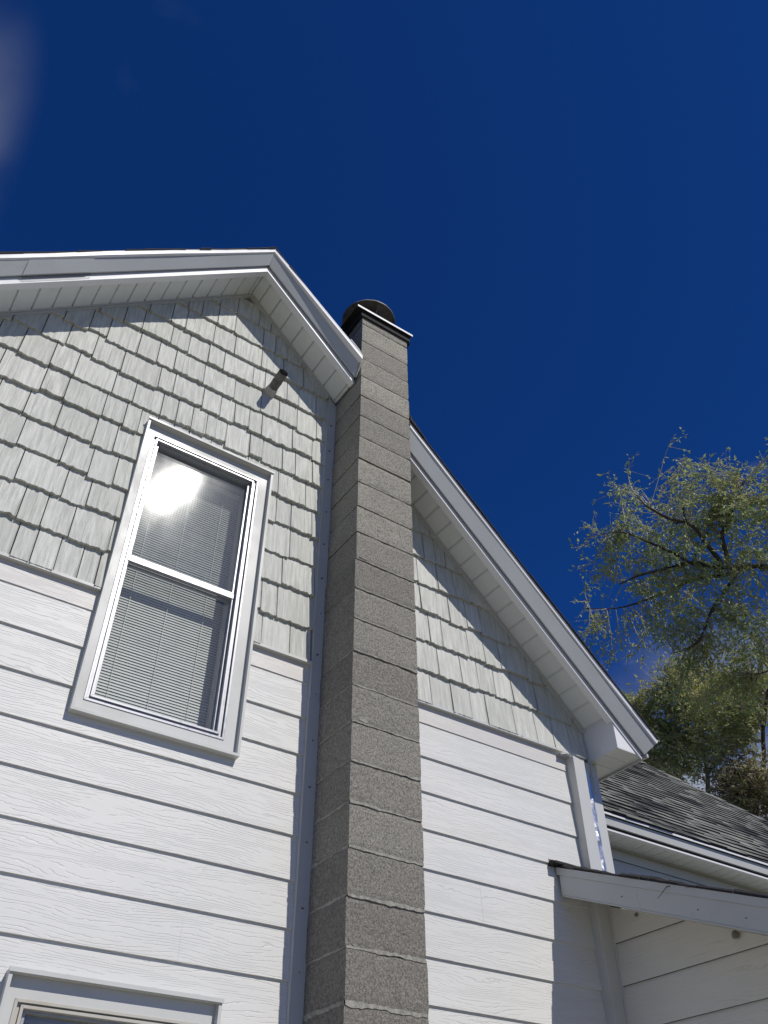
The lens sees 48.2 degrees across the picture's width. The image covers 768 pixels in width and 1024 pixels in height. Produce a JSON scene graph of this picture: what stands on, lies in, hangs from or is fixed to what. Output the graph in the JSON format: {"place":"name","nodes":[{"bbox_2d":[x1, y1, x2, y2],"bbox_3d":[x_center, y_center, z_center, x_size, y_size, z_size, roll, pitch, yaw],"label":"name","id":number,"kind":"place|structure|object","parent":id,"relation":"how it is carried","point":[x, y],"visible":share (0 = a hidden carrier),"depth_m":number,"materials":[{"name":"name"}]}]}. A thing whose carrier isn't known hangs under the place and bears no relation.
{"place":"outdoors","nodes":[
{"label":"outdoors","id":0,"kind":"place"},
{"bbox_2d":[0,0,767,818],"label":"sky","id":1,"kind":"structure","parent":0,"point":[562,205],"materials":[{"name":"blue"}]},
{"bbox_2d":[682,745,767,821],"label":"dry bush","id":2,"kind":"object","parent":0,"point":[725,786],"visible":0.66,"depth_m":15.54,"materials":[{"name":"green plant"}]},
{"label":"ground","id":3,"kind":"structure","parent":0,"visible":0},
{"bbox_2d":[0,247,767,1023],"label":"house","id":4,"kind":"structure","parent":3,"relation":"on","point":[406,775],"depth_m":4.52,"materials":[{"name":"paint"}]},
{"bbox_2d":[0,966,224,1023],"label":"window","id":5,"kind":"structure","parent":4,"relation":"in","point":[28,996],"depth_m":3.15,"materials":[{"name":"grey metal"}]},
{"bbox_2d":[67,416,274,759],"bbox_3d":[-1.063,0.344,4.560,0.823,1.887,0.170,24,-48,-25],"label":"window","id":6,"kind":"structure","parent":4,"relation":"in","point":[221,735],"depth_m":4.49,"materials":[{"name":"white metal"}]},
{"bbox_2d":[95,460,239,727],"bbox_3d":[-1.142,0.412,4.604,0.614,1.654,0.040,24,-48,-25],"label":"window blind","id":7,"kind":"object","parent":6,"relation":"in","point":[195,481],"depth_m":4.52,"materials":[{"name":"white plastic"}]},
{"bbox_2d":[731,930,738,938],"bbox_3d":[1.686,2.027,4.120,0.028,0.037,0.043,24,-48,-25],"label":"wasp nest","id":8,"kind":"object","parent":4,"relation":"attached to","point":[734,933],"visible":1,"depth_m":4.11,"materials":[{"name":"paper"}]},
{"bbox_2d":[568,427,767,728],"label":"elm tree","id":9,"kind":"object","parent":3,"relation":"on","point":[728,515],"visible":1,"depth_m":15.66,"materials":[{"name":"green plant"}]},
{"bbox_2d":[622,642,767,815],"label":"shrubby tree","id":10,"kind":"object","parent":3,"relation":"on","point":[696,741],"visible":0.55,"depth_m":16.63,"materials":[{"name":"green plant"}]}
]}

